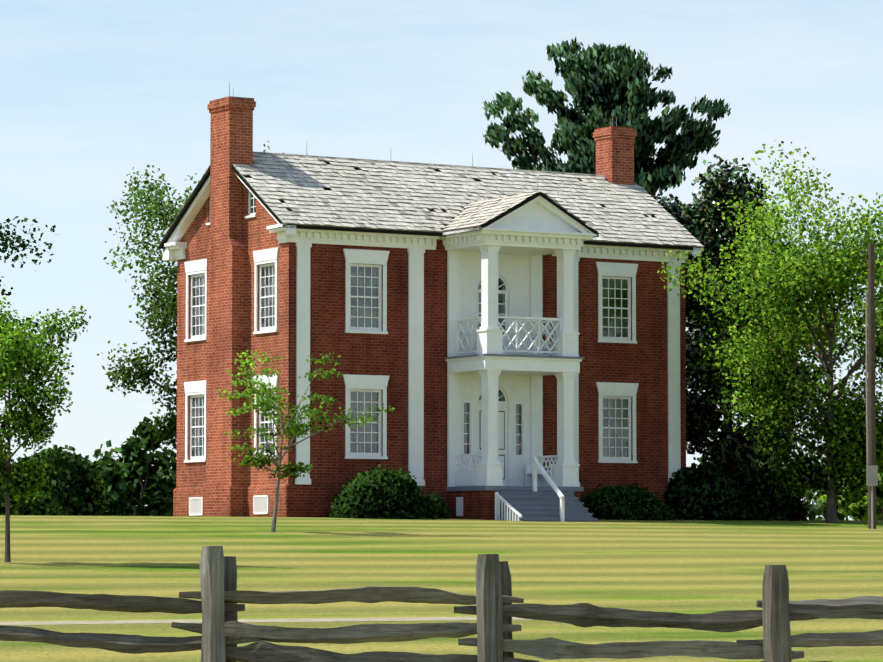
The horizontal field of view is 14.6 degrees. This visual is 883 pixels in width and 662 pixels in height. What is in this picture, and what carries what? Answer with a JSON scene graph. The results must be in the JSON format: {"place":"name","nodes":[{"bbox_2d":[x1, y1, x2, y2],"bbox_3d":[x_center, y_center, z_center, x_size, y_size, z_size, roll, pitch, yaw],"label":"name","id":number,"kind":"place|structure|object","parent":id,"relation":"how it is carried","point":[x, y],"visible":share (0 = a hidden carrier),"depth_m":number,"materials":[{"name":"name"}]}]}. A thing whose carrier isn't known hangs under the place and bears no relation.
{"place":"outdoors","nodes":[
{"label":"outdoors","id":0,"kind":"place"},
{"bbox_2d":[0,617,533,624],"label":"path gravel","id":1,"kind":"structure","parent":0,"point":[239,620],"depth_m":47.90,"materials":[{"name":"grey gravel"}]},
{"bbox_2d":[173,185,685,516],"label":"brick house walls","id":2,"kind":"structure","parent":0,"point":[643,362],"depth_m":103.94,"materials":[{"name":"red brick"}]},
{"bbox_2d":[159,158,700,249],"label":"house roof underlay","id":3,"kind":"object","parent":2,"relation":"on","point":[244,180],"visible":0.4,"depth_m":104.05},
{"bbox_2d":[159,151,703,246],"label":"house roof shingles","id":4,"kind":"object","parent":3,"relation":"on","point":[391,186],"visible":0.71,"depth_m":106.18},
{"bbox_2d":[229,82,616,170],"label":"lightning rods","id":5,"kind":"object","parent":4,"relation":"on","point":[472,153],"visible":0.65,"depth_m":109.36,"materials":[{"name":"metal"}]},
{"bbox_2d":[0,515,882,661],"bbox_3d":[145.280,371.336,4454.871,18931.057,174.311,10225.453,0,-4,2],"label":"lawn","id":6,"kind":"structure","parent":0,"point":[694,566],"depth_m":66.78,"materials":[{"name":"green plant"}]},
{"bbox_2d":[0,433,13,469],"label":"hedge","id":7,"kind":"object","parent":6,"relation":"on","point":[10,452],"depth_m":105.46,"materials":[{"name":"green plant"}]},
{"bbox_2d":[0,216,58,391],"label":"oak tree","id":8,"kind":"object","parent":6,"relation":"on","point":[19,239],"visible":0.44,"depth_m":122.09,"materials":[{"name":"green plant"}]},
{"bbox_2d":[0,477,64,515],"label":"shrub","id":9,"kind":"object","parent":6,"relation":"on","point":[45,504],"visible":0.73,"depth_m":99.10,"materials":[{"name":"green plant"}]},
{"bbox_2d":[0,297,90,561],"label":"young maple tree","id":10,"kind":"object","parent":6,"relation":"on","point":[18,347],"visible":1,"depth_m":64.97,"materials":[{"name":"green plant"}]},
{"bbox_2d":[10,444,107,515],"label":"hedge","id":11,"kind":"object","parent":6,"relation":"on","point":[75,490],"visible":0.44,"depth_m":105.20,"materials":[{"name":"green plant"}]},
{"bbox_2d":[81,452,117,481],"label":"distant tree","id":12,"kind":"object","parent":6,"relation":"on","point":[90,462],"depth_m":370.24,"materials":[{"name":"green plant"}]},
{"bbox_2d":[99,459,138,515],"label":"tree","id":13,"kind":"object","parent":6,"relation":"on","point":[107,509],"visible":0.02,"depth_m":180.82,"materials":[{"name":"green plant"}]},
{"bbox_2d":[0,590,265,653],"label":"fence rails","id":14,"kind":"object","parent":6,"relation":"on","point":[131,644],"visible":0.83,"depth_m":29.15,"materials":[{"name":"grey wood"}]},
{"bbox_2d":[93,416,176,515],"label":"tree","id":15,"kind":"object","parent":6,"relation":"on","point":[131,489],"visible":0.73,"depth_m":169.33,"materials":[{"name":"green plant"}]},
{"bbox_2d":[121,456,175,512],"bbox_3d":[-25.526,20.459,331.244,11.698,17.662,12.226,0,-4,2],"label":"bush","id":16,"kind":"object","parent":6,"relation":"on","point":[172,475],"depth_m":328.46,"materials":[{"name":"green plant"}]},
{"bbox_2d":[97,141,269,450],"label":"tree","id":17,"kind":"object","parent":6,"relation":"on","point":[168,311],"visible":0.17,"depth_m":129.00,"materials":[{"name":"green plant"}]},
{"bbox_2d":[200,546,237,661],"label":"fence post","id":18,"kind":"object","parent":6,"relation":"on","point":[218,573],"visible":0.96,"depth_m":29.11,"materials":[{"name":"grey wood"}]},
{"bbox_2d":[217,350,394,531],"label":"dogwood tree","id":19,"kind":"object","parent":6,"relation":"on","point":[258,459],"visible":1,"depth_m":85.45,"materials":[{"name":"green plant"}]},
{"bbox_2d":[171,586,538,661],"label":"fence rails","id":20,"kind":"object","parent":6,"relation":"on","point":[261,651],"visible":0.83,"depth_m":29.25,"materials":[{"name":"grey wood"}]},
{"bbox_2d":[327,464,434,518],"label":"boxwood shrub","id":21,"kind":"object","parent":6,"relation":"on","point":[382,493],"visible":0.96,"depth_m":100.60,"materials":[{"name":"green plant"}]},
{"bbox_2d":[202,96,636,516],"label":"house chimneys","id":22,"kind":"object","parent":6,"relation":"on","point":[231,131],"visible":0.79,"depth_m":104.11,"materials":[{"name":"red brick"}]},
{"bbox_2d":[162,165,703,515],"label":"exterior trim","id":23,"kind":"structure","parent":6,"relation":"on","point":[174,247],"depth_m":103.66,"materials":[{"name":"white wood"}]},
{"bbox_2d":[192,193,627,456],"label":"window","id":24,"kind":"structure","parent":23,"relation":"in","point":[353,438],"depth_m":103.71,"materials":[{"name":"glass"}]},
{"bbox_2d":[423,493,449,518],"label":"boxwood shrub","id":25,"kind":"object","parent":6,"relation":"on","point":[439,508],"visible":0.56,"depth_m":102.36,"materials":[{"name":"green plant"}]},
{"bbox_2d":[475,554,513,661],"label":"fence post","id":26,"kind":"object","parent":6,"relation":"on","point":[493,580],"visible":0.96,"depth_m":29.25,"materials":[{"name":"grey wood"}]},
{"bbox_2d":[448,490,579,519],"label":"porch foundation","id":27,"kind":"object","parent":6,"relation":"on","point":[479,504],"visible":0.14,"depth_m":102.61,"materials":[{"name":"red brick"}]},
{"bbox_2d":[438,196,598,521],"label":"portico","id":28,"kind":"structure","parent":6,"relation":"on","point":[509,250],"depth_m":104.00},
{"bbox_2d":[464,278,520,454],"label":"window","id":29,"kind":"structure","parent":28,"relation":"in","point":[501,307],"depth_m":105.39,"materials":[{"name":"glass"}]},
{"bbox_2d":[444,354,597,521],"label":"portico deck and steps","id":30,"kind":"structure","parent":6,"relation":"on","point":[527,503],"depth_m":102.26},
{"bbox_2d":[482,37,734,392],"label":"white pine tree","id":31,"kind":"object","parent":6,"relation":"on","point":[608,85],"visible":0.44,"depth_m":138.45,"materials":[{"name":"green plant"}]},
{"bbox_2d":[582,482,677,520],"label":"boxwood shrub","id":32,"kind":"object","parent":6,"relation":"on","point":[625,502],"visible":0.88,"depth_m":105.44,"materials":[{"name":"green plant"}]},
{"bbox_2d":[454,603,819,659],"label":"fence rails","id":33,"kind":"object","parent":6,"relation":"on","point":[584,615],"visible":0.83,"depth_m":29.38,"materials":[{"name":"grey wood"}]},
{"bbox_2d":[663,461,748,520],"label":"dark shrub","id":34,"kind":"object","parent":6,"relation":"on","point":[706,490],"visible":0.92,"depth_m":107.55,"materials":[{"name":"green plant"}]},
{"bbox_2d":[697,453,774,471],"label":"distant tree","id":35,"kind":"object","parent":6,"relation":"on","point":[699,460],"visible":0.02,"depth_m":352.50,"materials":[{"name":"green plant"}]},
{"bbox_2d":[639,154,837,473],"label":"magnolia tree","id":36,"kind":"object","parent":6,"relation":"on","point":[728,449],"visible":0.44,"depth_m":112.42,"materials":[{"name":"green plant"}]},
{"bbox_2d":[724,466,810,520],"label":"dark shrub","id":37,"kind":"object","parent":6,"relation":"on","point":[764,503],"visible":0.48,"depth_m":108.93,"materials":[{"name":"green plant"}]},
{"bbox_2d":[657,140,882,522],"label":"sweetgum tree","id":38,"kind":"object","parent":6,"relation":"on","point":[842,426],"visible":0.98,"depth_m":106.28,"materials":[{"name":"green plant"}]},
{"bbox_2d":[762,565,791,661],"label":"fence post","id":39,"kind":"object","parent":6,"relation":"on","point":[777,647],"visible":1,"depth_m":29.37,"materials":[{"name":"grey wood"}]},
{"bbox_2d":[736,596,882,661],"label":"fence rails","id":40,"kind":"object","parent":6,"relation":"on","point":[866,607],"visible":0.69,"depth_m":29.49,"materials":[{"name":"grey wood"}]},
{"bbox_2d":[780,454,851,519],"bbox_3d":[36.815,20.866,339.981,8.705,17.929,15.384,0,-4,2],"label":"bush","id":41,"kind":"object","parent":6,"relation":"on","point":[811,515],"visible":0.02,"depth_m":338.78,"materials":[{"name":"green plant"}]},
{"bbox_2d":[813,455,853,519],"bbox_3d":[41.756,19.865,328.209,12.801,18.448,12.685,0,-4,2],"label":"bush","id":42,"kind":"object","parent":6,"relation":"on","point":[821,509],"visible":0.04,"depth_m":329.02,"materials":[{"name":"green plant"}]},
{"bbox_2d":[819,485,881,519],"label":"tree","id":43,"kind":"object","parent":6,"relation":"on","point":[842,505],"visible":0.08,"depth_m":186.40,"materials":[{"name":"green plant"}]},
{"bbox_2d":[848,450,882,519],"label":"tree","id":44,"kind":"object","parent":6,"relation":"on","point":[857,511],"visible":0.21,"depth_m":156.80,"materials":[{"name":"green plant"}]},
{"bbox_2d":[861,243,882,528],"bbox_3d":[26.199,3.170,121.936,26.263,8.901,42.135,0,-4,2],"label":"utility pole","id":45,"kind":"object","parent":6,"relation":"on","point":[871,382],"visible":0.77,"depth_m":101.43,"materials":[{"name":"brown wood"}]},
{"bbox_2d":[0,0,882,519],"label":"sky","id":46,"kind":"structure","parent":0,"point":[92,92],"materials":[{"name":"blue"}]},
{"bbox_2d":[480,411,504,478],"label":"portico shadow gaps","id":47,"kind":"object","parent":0,"point":[504,443],"visible":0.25,"depth_m":105.16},
{"bbox_2d":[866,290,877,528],"bbox_3d":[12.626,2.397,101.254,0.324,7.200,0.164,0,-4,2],"label":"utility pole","id":48,"kind":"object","parent":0,"point":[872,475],"visible":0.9,"depth_m":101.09,"materials":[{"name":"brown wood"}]}
]}

